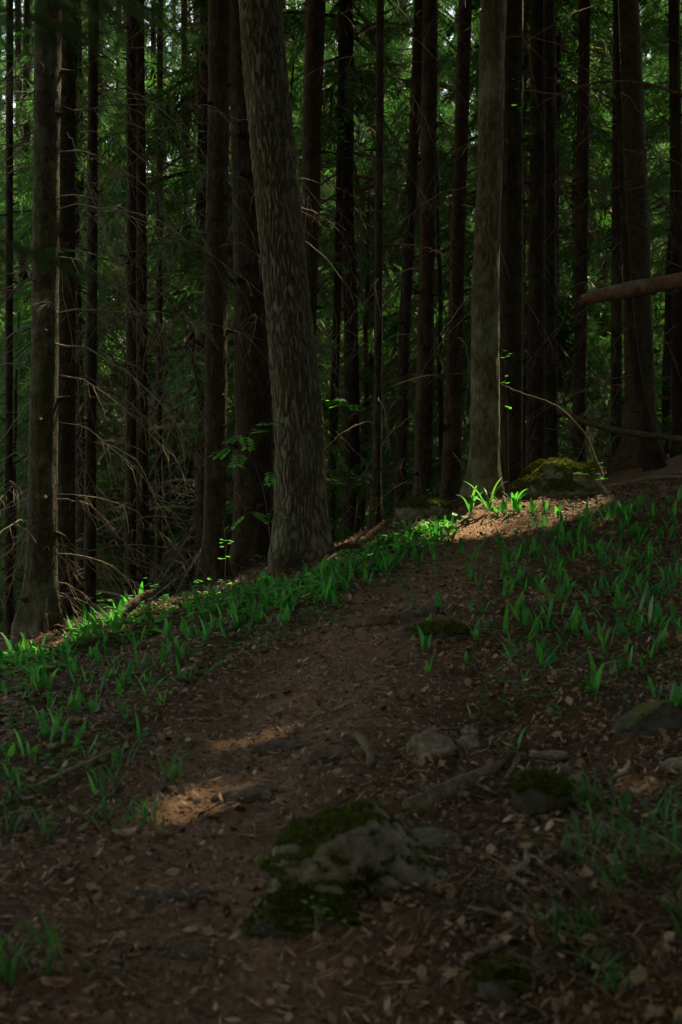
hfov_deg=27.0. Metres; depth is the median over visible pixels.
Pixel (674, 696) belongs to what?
lily sprout
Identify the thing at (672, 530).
lily sprout
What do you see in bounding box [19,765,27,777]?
lily sprout
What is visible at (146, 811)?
grass
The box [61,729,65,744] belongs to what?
lily sprout
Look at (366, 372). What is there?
background spruce
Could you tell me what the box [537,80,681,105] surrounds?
bare tree branch
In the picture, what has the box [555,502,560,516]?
lily sprout
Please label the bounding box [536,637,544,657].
lily sprout
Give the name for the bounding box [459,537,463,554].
lily sprout
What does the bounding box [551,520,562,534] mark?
lily sprout
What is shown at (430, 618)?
lily sprout
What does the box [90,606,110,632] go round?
lily sprout
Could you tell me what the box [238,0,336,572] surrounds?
oak tree
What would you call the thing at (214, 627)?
lily sprout
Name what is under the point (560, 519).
lily sprout
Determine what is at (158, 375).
spruce tree
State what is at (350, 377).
background spruce
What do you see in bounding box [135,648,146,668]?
lily sprout
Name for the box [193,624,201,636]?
lily sprout
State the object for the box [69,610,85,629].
lily sprout
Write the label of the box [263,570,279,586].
lily sprout
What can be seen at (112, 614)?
lily sprout
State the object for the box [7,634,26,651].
lily sprout
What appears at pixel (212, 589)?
lily sprout
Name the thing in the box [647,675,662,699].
lily sprout
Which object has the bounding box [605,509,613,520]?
lily sprout
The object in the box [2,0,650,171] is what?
sky
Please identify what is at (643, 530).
lily sprout
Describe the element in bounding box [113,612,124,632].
lily sprout
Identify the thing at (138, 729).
lily sprout
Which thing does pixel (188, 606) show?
lily sprout
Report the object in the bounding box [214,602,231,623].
lily sprout
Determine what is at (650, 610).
lily sprout
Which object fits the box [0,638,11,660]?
lily sprout
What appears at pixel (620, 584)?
lily sprout
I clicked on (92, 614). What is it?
lily sprout
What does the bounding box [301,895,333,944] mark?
seedling
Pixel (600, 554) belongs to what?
lily sprout
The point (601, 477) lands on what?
rowan sapling
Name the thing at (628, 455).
spruce tree
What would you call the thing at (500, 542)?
lily sprout
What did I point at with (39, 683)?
lily sprout
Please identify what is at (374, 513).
rowan sapling
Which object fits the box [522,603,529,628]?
lily sprout
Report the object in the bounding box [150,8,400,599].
background spruce
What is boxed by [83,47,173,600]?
background spruce
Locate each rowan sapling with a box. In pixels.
[90,593,113,620]
[111,583,173,610]
[189,578,211,596]
[207,421,290,573]
[217,522,233,592]
[249,550,276,574]
[324,398,359,516]
[365,491,380,534]
[397,397,431,495]
[501,350,511,483]
[512,79,534,472]
[573,462,607,501]
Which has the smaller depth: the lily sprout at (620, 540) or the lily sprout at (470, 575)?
the lily sprout at (470, 575)
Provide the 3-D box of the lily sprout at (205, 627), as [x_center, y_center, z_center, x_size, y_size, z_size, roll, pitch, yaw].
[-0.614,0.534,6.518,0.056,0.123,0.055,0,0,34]
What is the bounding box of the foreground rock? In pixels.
[241,797,467,939]
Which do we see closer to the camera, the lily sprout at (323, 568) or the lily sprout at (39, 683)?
the lily sprout at (39, 683)
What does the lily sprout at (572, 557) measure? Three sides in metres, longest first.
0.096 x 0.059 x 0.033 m
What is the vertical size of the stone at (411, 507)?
0.222 m
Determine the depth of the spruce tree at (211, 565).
9.93 m
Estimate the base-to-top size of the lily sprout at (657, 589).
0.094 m
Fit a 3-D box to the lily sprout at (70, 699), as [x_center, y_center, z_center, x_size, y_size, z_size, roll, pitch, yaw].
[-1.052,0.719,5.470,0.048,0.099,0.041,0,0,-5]
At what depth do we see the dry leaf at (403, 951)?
3.12 m
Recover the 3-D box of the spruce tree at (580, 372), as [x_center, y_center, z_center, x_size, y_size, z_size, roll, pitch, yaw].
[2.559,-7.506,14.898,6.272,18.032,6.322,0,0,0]
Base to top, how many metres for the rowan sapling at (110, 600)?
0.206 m
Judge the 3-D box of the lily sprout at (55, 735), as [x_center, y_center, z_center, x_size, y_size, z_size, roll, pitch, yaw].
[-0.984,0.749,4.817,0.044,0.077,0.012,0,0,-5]
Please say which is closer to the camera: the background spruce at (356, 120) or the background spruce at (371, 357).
the background spruce at (371, 357)
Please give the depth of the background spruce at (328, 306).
25.68 m
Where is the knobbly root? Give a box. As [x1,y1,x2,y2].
[352,732,375,768]
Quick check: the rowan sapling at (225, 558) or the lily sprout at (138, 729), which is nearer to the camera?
the lily sprout at (138, 729)
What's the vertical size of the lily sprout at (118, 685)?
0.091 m
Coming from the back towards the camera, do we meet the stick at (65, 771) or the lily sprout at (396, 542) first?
the lily sprout at (396, 542)
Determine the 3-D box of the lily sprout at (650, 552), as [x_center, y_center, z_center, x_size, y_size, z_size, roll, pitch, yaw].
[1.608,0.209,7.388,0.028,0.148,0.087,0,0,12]
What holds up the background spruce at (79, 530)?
on the ground at (410, 916)
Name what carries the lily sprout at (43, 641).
on the ground at (410, 916)
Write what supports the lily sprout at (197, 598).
on the ground at (410, 916)
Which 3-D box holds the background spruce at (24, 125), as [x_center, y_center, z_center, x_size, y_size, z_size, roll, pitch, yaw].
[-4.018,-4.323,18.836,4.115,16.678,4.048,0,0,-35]
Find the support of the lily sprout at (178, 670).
on the ground at (410, 916)
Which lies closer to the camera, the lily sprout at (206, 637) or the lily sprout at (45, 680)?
the lily sprout at (45, 680)
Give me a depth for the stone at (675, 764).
4.11 m
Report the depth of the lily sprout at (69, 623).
7.65 m
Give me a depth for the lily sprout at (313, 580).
7.39 m
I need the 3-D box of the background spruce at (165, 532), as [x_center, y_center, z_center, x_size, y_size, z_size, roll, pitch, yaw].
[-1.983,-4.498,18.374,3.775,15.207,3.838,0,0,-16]
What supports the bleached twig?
on the ground at (410, 916)
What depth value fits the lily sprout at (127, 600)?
8.87 m
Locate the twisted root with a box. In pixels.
[402,759,505,817]
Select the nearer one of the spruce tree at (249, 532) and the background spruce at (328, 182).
the spruce tree at (249, 532)
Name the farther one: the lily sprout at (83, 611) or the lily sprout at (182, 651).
the lily sprout at (83, 611)
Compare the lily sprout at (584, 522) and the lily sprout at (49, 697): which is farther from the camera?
the lily sprout at (584, 522)
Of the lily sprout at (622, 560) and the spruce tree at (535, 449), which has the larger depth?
the spruce tree at (535, 449)
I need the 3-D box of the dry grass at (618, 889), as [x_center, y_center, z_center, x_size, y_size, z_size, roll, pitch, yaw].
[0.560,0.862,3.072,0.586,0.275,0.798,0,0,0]
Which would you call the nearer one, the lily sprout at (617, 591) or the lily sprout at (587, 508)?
the lily sprout at (617, 591)
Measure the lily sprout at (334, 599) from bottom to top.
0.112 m
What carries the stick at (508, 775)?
on the ground at (410, 916)
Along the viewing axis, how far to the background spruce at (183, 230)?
28.11 m
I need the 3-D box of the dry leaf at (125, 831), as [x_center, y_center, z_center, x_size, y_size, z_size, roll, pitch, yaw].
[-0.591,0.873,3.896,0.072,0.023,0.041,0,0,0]
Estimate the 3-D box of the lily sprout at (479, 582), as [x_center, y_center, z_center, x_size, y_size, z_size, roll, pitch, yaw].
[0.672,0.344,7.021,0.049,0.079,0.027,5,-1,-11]
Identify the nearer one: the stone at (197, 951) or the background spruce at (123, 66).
the stone at (197, 951)
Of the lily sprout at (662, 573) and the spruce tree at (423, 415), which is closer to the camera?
the lily sprout at (662, 573)
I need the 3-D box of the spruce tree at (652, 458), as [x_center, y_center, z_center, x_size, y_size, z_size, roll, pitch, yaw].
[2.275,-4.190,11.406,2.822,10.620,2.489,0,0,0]
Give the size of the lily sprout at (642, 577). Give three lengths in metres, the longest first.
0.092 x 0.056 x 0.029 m
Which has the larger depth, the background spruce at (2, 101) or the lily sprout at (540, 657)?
the background spruce at (2, 101)
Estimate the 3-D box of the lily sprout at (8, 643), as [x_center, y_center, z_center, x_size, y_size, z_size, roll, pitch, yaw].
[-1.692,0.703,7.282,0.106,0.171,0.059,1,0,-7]
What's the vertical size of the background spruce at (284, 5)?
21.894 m
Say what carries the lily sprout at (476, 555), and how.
on the ground at (410, 916)
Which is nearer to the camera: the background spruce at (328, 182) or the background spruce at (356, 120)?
the background spruce at (328, 182)
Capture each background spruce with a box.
[0,0,147,622]
[0,0,173,630]
[0,0,184,631]
[0,0,193,616]
[0,0,230,637]
[0,25,86,349]
[0,41,14,119]
[0,58,110,636]
[0,312,29,630]
[75,0,234,603]
[75,0,362,605]
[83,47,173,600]
[98,0,232,601]
[109,3,171,355]
[123,2,195,369]
[149,0,329,559]
[149,13,196,588]
[150,0,390,580]
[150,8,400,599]
[169,315,234,544]
[179,60,393,553]
[228,0,414,541]
[229,0,479,539]
[289,0,471,538]
[293,31,359,447]
[318,0,390,398]
[319,0,558,540]
[319,1,446,516]
[319,170,416,540]
[331,0,477,535]
[343,2,388,387]
[352,133,473,527]
[362,0,656,490]
[388,13,609,482]
[409,10,526,479]
[413,1,480,390]
[438,0,668,471]
[439,10,480,286]
[467,0,681,473]
[525,0,669,473]
[525,116,609,462]
[557,7,593,462]
[558,0,681,470]
[560,174,660,445]
[566,0,681,454]
[568,45,610,429]
[596,2,681,450]
[598,0,681,474]
[611,0,681,411]
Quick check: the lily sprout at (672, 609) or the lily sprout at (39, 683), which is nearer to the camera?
the lily sprout at (39, 683)
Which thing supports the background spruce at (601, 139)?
on the ground at (410, 916)
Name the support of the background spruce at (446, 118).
on the ground at (410, 916)
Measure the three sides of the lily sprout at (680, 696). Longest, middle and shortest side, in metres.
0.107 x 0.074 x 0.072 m
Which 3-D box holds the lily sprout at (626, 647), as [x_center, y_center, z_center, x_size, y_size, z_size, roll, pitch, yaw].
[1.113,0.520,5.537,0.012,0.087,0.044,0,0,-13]
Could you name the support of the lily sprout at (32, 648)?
on the ground at (410, 916)
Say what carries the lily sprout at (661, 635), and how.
on the ground at (410, 916)
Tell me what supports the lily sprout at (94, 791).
on the ground at (410, 916)
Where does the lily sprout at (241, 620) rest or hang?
on the ground at (410, 916)
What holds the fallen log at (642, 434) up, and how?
on the ground at (410, 916)
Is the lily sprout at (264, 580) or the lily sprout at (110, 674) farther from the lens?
the lily sprout at (264, 580)
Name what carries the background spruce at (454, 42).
on the ground at (410, 916)
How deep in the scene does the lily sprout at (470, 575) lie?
7.25 m
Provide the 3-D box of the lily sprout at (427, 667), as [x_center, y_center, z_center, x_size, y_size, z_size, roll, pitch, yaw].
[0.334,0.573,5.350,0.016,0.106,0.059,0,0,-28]
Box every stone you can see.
[135,888,220,903]
[161,940,216,961]
[210,785,277,804]
[250,739,308,755]
[308,746,353,760]
[393,495,450,521]
[404,618,472,638]
[406,731,455,758]
[457,735,478,751]
[461,726,477,737]
[470,954,532,1003]
[507,767,574,815]
[539,750,566,760]
[611,700,681,735]
[661,757,681,774]
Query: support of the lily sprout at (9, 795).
on the ground at (410, 916)
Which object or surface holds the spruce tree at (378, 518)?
on the ground at (410, 916)
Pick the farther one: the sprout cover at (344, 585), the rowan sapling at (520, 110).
the rowan sapling at (520, 110)
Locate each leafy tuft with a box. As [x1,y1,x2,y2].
[459,484,483,514]
[466,478,506,513]
[505,489,526,510]
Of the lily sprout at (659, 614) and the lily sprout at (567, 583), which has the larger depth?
the lily sprout at (567, 583)
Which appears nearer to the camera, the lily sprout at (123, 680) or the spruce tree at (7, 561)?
the lily sprout at (123, 680)
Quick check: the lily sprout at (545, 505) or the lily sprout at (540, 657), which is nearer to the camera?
the lily sprout at (540, 657)
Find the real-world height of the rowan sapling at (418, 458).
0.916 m
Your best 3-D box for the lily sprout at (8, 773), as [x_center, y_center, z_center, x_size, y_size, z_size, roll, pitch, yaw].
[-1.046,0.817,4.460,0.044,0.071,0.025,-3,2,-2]
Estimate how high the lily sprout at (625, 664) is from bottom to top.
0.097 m
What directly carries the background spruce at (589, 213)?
on the ground at (410, 916)
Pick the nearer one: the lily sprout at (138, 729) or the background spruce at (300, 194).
the lily sprout at (138, 729)
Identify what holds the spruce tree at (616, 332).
on the ground at (410, 916)
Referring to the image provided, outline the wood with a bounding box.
[0,0,669,402]
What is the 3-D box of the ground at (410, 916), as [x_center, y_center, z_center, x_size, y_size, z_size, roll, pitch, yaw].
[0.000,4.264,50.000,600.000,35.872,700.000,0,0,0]
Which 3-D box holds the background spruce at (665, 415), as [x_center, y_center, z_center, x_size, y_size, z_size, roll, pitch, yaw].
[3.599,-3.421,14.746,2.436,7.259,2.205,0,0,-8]
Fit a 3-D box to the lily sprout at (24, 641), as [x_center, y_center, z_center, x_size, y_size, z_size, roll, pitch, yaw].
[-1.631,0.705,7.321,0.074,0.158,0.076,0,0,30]
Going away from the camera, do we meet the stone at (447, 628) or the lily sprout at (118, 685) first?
the lily sprout at (118, 685)
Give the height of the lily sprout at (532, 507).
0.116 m
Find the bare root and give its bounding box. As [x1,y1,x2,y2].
[351,606,438,628]
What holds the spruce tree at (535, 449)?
on the ground at (410, 916)
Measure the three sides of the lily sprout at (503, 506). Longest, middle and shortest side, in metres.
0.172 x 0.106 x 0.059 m
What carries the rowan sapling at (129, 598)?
on the ground at (410, 916)
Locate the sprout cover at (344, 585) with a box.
[0,492,681,758]
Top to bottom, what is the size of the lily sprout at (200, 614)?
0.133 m
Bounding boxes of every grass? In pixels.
[0,497,681,994]
[460,822,681,1011]
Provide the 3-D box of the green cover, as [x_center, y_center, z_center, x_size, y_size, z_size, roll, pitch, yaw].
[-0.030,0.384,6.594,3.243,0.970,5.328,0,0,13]
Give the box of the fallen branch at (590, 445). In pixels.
[339,373,605,482]
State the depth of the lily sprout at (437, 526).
8.63 m
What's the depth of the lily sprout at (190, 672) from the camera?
5.68 m
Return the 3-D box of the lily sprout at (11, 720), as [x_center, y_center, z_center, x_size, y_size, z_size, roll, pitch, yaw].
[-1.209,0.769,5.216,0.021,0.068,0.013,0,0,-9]
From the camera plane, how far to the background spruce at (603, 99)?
16.23 m
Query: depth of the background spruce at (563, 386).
27.33 m
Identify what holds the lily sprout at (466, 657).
on the ground at (410, 916)
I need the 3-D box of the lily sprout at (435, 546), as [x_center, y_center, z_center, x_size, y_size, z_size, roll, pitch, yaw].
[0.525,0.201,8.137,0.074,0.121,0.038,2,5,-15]
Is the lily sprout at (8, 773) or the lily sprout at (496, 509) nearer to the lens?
the lily sprout at (8, 773)
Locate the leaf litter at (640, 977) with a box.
[0,471,681,1023]
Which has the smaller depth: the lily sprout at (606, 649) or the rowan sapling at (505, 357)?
the lily sprout at (606, 649)
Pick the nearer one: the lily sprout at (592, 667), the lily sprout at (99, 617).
the lily sprout at (592, 667)
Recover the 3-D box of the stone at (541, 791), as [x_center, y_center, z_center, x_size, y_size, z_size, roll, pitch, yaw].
[0.553,0.782,3.941,0.183,0.146,0.184,0,0,0]
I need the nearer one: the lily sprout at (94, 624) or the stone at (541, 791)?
the stone at (541, 791)
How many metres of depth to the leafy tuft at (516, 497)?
9.04 m
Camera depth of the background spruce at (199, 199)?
14.57 m
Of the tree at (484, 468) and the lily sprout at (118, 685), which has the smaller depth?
the lily sprout at (118, 685)
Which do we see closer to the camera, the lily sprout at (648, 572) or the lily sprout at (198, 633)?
the lily sprout at (198, 633)
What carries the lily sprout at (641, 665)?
on the ground at (410, 916)
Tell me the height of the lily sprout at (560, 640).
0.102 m
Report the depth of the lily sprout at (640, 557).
7.36 m
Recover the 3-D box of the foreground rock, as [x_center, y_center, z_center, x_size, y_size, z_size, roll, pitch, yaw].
[0.071,0.895,3.563,0.354,0.381,0.853,0,0,44]
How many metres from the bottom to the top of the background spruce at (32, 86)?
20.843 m
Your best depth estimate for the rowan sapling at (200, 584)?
8.65 m
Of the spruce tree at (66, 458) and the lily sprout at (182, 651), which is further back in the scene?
the spruce tree at (66, 458)
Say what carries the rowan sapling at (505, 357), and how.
on the ground at (410, 916)
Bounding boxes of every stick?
[37,746,119,785]
[319,548,347,565]
[466,927,529,963]
[501,751,522,782]
[627,475,681,483]
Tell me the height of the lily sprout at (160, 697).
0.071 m
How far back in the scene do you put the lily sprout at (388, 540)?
8.56 m
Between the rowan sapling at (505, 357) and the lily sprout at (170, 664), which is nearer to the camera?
the lily sprout at (170, 664)
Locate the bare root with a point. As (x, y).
(391, 617)
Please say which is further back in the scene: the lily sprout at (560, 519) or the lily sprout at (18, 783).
the lily sprout at (560, 519)
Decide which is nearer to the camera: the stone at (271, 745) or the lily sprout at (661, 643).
the stone at (271, 745)
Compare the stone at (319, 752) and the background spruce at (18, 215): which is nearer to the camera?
the stone at (319, 752)
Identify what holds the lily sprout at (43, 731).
on the ground at (410, 916)
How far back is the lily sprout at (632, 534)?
8.09 m
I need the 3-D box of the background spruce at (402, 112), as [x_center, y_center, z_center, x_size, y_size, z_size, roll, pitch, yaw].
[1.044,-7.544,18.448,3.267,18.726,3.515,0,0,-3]
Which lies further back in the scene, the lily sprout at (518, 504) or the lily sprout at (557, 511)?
the lily sprout at (518, 504)
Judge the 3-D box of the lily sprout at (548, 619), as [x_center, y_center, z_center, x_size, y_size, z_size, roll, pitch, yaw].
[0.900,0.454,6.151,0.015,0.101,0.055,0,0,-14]
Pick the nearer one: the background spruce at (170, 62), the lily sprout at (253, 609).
the lily sprout at (253, 609)
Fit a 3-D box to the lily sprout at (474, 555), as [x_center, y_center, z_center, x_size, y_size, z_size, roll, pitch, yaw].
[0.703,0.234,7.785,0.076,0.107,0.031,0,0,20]
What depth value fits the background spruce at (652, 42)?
17.19 m
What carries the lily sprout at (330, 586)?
on the ground at (410, 916)
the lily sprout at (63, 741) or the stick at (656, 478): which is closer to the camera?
the lily sprout at (63, 741)
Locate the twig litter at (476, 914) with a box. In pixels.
[0,480,681,1023]
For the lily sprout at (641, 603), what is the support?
on the ground at (410, 916)
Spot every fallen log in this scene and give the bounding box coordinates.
[558,409,681,442]
[577,272,681,304]
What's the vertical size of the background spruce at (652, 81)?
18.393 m
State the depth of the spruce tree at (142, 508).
12.16 m
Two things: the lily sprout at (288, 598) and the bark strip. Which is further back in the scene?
the lily sprout at (288, 598)
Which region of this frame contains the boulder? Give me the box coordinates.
[508,457,610,499]
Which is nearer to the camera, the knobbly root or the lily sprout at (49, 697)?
the knobbly root
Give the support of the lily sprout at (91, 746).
on the ground at (410, 916)
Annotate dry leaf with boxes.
[45,977,72,987]
[112,826,137,834]
[265,824,285,832]
[391,943,414,956]
[579,864,592,877]
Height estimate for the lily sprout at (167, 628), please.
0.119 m
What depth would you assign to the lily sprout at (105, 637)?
7.45 m
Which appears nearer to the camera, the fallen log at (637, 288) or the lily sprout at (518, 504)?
the fallen log at (637, 288)
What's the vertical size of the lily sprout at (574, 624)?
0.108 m
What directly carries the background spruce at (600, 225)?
on the ground at (410, 916)
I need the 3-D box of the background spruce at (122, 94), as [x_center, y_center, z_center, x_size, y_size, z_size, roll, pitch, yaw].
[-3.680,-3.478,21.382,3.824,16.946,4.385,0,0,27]
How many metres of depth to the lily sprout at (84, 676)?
6.09 m
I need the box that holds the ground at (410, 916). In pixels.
[0,454,681,1023]
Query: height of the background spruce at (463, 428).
13.480 m
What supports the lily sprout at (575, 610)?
on the ground at (410, 916)
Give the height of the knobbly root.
0.058 m
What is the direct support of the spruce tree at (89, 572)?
on the ground at (410, 916)
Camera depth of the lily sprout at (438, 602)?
6.54 m
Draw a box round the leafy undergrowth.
[0,512,466,687]
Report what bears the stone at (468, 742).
on the ground at (410, 916)
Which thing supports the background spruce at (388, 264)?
on the ground at (410, 916)
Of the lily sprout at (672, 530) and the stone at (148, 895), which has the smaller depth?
the stone at (148, 895)
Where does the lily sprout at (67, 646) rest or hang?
on the ground at (410, 916)
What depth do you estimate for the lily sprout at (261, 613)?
6.78 m
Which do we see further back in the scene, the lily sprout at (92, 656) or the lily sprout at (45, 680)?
the lily sprout at (92, 656)
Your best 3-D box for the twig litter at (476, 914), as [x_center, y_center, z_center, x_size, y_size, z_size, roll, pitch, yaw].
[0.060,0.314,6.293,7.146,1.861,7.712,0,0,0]
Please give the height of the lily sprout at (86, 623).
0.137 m
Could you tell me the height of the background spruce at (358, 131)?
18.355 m
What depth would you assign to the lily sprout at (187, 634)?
6.76 m
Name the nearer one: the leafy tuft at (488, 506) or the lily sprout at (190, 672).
the lily sprout at (190, 672)
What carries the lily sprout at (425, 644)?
on the ground at (410, 916)
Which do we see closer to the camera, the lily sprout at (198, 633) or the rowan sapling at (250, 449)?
the lily sprout at (198, 633)
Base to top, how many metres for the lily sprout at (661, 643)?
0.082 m
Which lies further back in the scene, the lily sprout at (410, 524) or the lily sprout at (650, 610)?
the lily sprout at (410, 524)
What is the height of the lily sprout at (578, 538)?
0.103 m
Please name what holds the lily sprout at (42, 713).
on the ground at (410, 916)
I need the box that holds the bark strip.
[509,848,530,871]
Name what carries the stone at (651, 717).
on the ground at (410, 916)
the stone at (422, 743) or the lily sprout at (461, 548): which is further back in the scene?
the lily sprout at (461, 548)
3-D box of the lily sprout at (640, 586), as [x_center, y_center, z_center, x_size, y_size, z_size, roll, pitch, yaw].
[1.391,0.349,6.620,0.100,0.128,0.030,0,0,1]
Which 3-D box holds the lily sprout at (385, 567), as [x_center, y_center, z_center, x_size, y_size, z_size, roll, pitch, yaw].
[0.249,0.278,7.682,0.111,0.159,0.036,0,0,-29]
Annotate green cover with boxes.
[0,496,681,811]
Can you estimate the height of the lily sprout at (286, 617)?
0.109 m
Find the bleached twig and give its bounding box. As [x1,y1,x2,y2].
[612,760,631,779]
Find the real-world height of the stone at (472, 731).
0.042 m
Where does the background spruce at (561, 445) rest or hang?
on the ground at (410, 916)
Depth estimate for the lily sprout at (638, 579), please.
6.82 m
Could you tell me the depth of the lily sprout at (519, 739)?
4.38 m
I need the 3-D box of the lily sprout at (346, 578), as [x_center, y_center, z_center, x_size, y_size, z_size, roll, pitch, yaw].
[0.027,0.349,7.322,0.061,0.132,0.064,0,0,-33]
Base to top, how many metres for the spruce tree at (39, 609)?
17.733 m
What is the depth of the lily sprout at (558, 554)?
7.33 m
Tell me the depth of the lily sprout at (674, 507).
8.32 m
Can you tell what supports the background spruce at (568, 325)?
on the ground at (410, 916)
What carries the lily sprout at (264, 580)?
on the ground at (410, 916)
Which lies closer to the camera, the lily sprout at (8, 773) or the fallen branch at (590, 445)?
the lily sprout at (8, 773)
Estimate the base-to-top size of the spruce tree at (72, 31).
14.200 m
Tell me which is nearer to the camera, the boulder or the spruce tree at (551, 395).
the boulder
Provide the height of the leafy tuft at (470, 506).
0.203 m
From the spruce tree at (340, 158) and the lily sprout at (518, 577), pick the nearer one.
the lily sprout at (518, 577)
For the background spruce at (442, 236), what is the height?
5.205 m
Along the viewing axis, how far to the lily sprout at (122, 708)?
5.12 m
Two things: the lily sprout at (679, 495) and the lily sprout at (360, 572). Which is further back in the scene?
the lily sprout at (679, 495)
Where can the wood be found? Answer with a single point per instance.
(644, 68)
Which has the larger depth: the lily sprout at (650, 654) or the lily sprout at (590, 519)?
the lily sprout at (590, 519)
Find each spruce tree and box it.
[0,0,177,634]
[0,0,206,293]
[0,0,232,615]
[0,0,249,619]
[0,0,260,633]
[0,0,267,638]
[0,0,301,603]
[25,0,301,602]
[75,0,427,587]
[84,0,365,573]
[227,0,434,453]
[273,0,445,541]
[290,0,465,528]
[318,0,526,527]
[327,0,558,518]
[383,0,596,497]
[386,0,568,499]
[407,0,597,490]
[453,0,681,498]
[465,0,616,466]
[473,0,595,460]
[476,0,668,468]
[476,0,681,473]
[523,0,681,458]
[525,5,681,473]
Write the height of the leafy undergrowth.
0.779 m
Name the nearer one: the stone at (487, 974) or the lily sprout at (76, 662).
the stone at (487, 974)
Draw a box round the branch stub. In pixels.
[118,589,155,619]
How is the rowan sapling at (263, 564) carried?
on the ground at (410, 916)
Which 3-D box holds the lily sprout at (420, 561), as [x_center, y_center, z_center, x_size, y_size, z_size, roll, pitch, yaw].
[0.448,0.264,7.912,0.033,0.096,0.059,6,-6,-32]
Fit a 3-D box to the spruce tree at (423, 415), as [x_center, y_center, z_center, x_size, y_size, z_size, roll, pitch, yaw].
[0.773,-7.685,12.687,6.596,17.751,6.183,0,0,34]
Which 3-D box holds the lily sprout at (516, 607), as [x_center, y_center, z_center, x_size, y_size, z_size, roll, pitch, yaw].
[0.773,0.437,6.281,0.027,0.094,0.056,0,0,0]
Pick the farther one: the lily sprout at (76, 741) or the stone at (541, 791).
the lily sprout at (76, 741)
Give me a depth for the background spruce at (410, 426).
21.01 m
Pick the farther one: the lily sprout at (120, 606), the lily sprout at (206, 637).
the lily sprout at (120, 606)
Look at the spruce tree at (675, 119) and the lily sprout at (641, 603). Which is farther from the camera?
the spruce tree at (675, 119)
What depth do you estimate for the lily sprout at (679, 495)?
8.74 m
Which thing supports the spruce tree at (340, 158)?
on the ground at (410, 916)
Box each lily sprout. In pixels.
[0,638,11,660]
[0,648,12,671]
[0,761,14,779]
[1,633,20,663]
[6,790,13,801]
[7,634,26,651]
[8,713,13,726]
[16,770,26,792]
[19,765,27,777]
[20,632,35,659]
[21,633,31,656]
[30,633,46,654]
[32,677,41,690]
[32,705,48,719]
[39,721,48,737]
[42,667,58,687]
[44,723,56,740]
[46,690,54,706]
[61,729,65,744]
[62,687,73,708]
[63,633,75,657]
[66,615,81,638]
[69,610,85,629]
[73,731,78,748]
[74,616,91,633]
[74,656,81,668]
[81,666,90,682]
[81,734,98,756]
[82,603,91,626]
[86,771,96,794]
[87,614,102,639]
[88,607,99,626]
[89,639,99,660]
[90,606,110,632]
[94,648,106,665]
[95,603,114,628]
[103,628,107,643]
[107,665,114,678]
[113,596,123,618]
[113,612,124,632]
[115,676,124,696]
[118,670,126,685]
[119,699,128,715]
[124,591,129,604]
[134,581,142,602]
[134,710,140,742]
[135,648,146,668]
[156,688,167,702]
[163,617,171,638]
[167,657,171,668]
[175,640,184,660]
[176,657,186,679]
[181,615,193,638]
[181,661,194,679]
[185,592,193,619]
[192,586,200,604]
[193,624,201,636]
[196,600,203,620]
[199,616,212,636]
[202,628,209,643]
[208,583,215,601]
[208,607,216,630]
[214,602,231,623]
[231,606,244,629]
[241,588,246,603]
[247,597,255,612]
[259,601,263,621]
[260,570,267,583]
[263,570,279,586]
[266,595,273,609]
[277,603,289,623]
[281,588,290,607]
[310,573,317,588]
[315,555,326,574]
[321,576,332,594]
[331,589,337,606]
[337,549,341,568]
[342,568,353,584]
[355,545,372,564]
[357,563,363,576]
[374,557,384,574]
[379,530,390,543]
[379,551,395,574]
[390,524,402,539]
[392,530,408,557]
[403,518,411,531]
[416,624,431,651]
[417,551,423,564]
[425,651,434,671]
[426,611,432,621]
[427,537,438,553]
[431,544,435,559]
[434,520,443,535]
[435,590,441,610]
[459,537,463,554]
[463,559,475,581]
[464,546,475,561]
[464,617,479,639]
[465,650,468,662]
[467,543,481,564]
[473,574,481,587]
[478,601,489,613]
[491,493,507,514]
[492,498,503,513]
[496,531,505,548]
[500,566,504,579]
[503,603,507,635]
[507,725,527,752]
[510,493,521,512]
[512,565,520,586]
[513,601,519,615]
[516,591,528,607]
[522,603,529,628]
[529,497,538,513]
[533,624,537,637]
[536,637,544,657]
[536,639,552,669]
[541,497,552,511]
[546,607,551,623]
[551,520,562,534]
[553,630,568,651]
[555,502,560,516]
[556,550,563,563]
[556,582,564,600]
[558,511,565,527]
[564,568,577,590]
[568,549,574,563]
[571,613,577,635]
[572,605,577,618]
[577,510,588,526]
[577,529,583,544]
[580,615,594,639]
[584,500,588,518]
[584,662,604,695]
[587,649,602,679]
[589,506,592,524]
[593,541,604,560]
[594,540,600,552]
[603,625,616,651]
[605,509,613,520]
[613,660,621,674]
[614,574,626,592]
[615,535,621,546]
[615,583,620,604]
[619,548,629,565]
[619,645,632,668]
[624,635,629,653]
[626,654,643,673]
[628,589,646,616]
[629,522,636,537]
[629,573,650,596]
[634,548,647,565]
[634,569,643,584]
[634,572,641,588]
[635,593,653,626]
[640,523,647,537]
[646,562,649,580]
[647,580,661,596]
[647,641,654,660]
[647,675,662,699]
[648,538,652,563]
[650,635,664,651]
[656,564,670,582]
[656,601,662,622]
[656,681,677,705]
[657,619,669,645]
[661,517,675,537]
[666,681,681,704]
[667,500,676,520]
[670,603,675,618]
[677,485,681,500]
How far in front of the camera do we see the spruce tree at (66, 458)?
9.55 m
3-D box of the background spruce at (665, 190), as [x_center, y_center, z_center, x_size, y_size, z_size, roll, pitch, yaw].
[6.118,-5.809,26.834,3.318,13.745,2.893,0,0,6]
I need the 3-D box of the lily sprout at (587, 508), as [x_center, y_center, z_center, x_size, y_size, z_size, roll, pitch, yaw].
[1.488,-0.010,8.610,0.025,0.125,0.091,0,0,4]

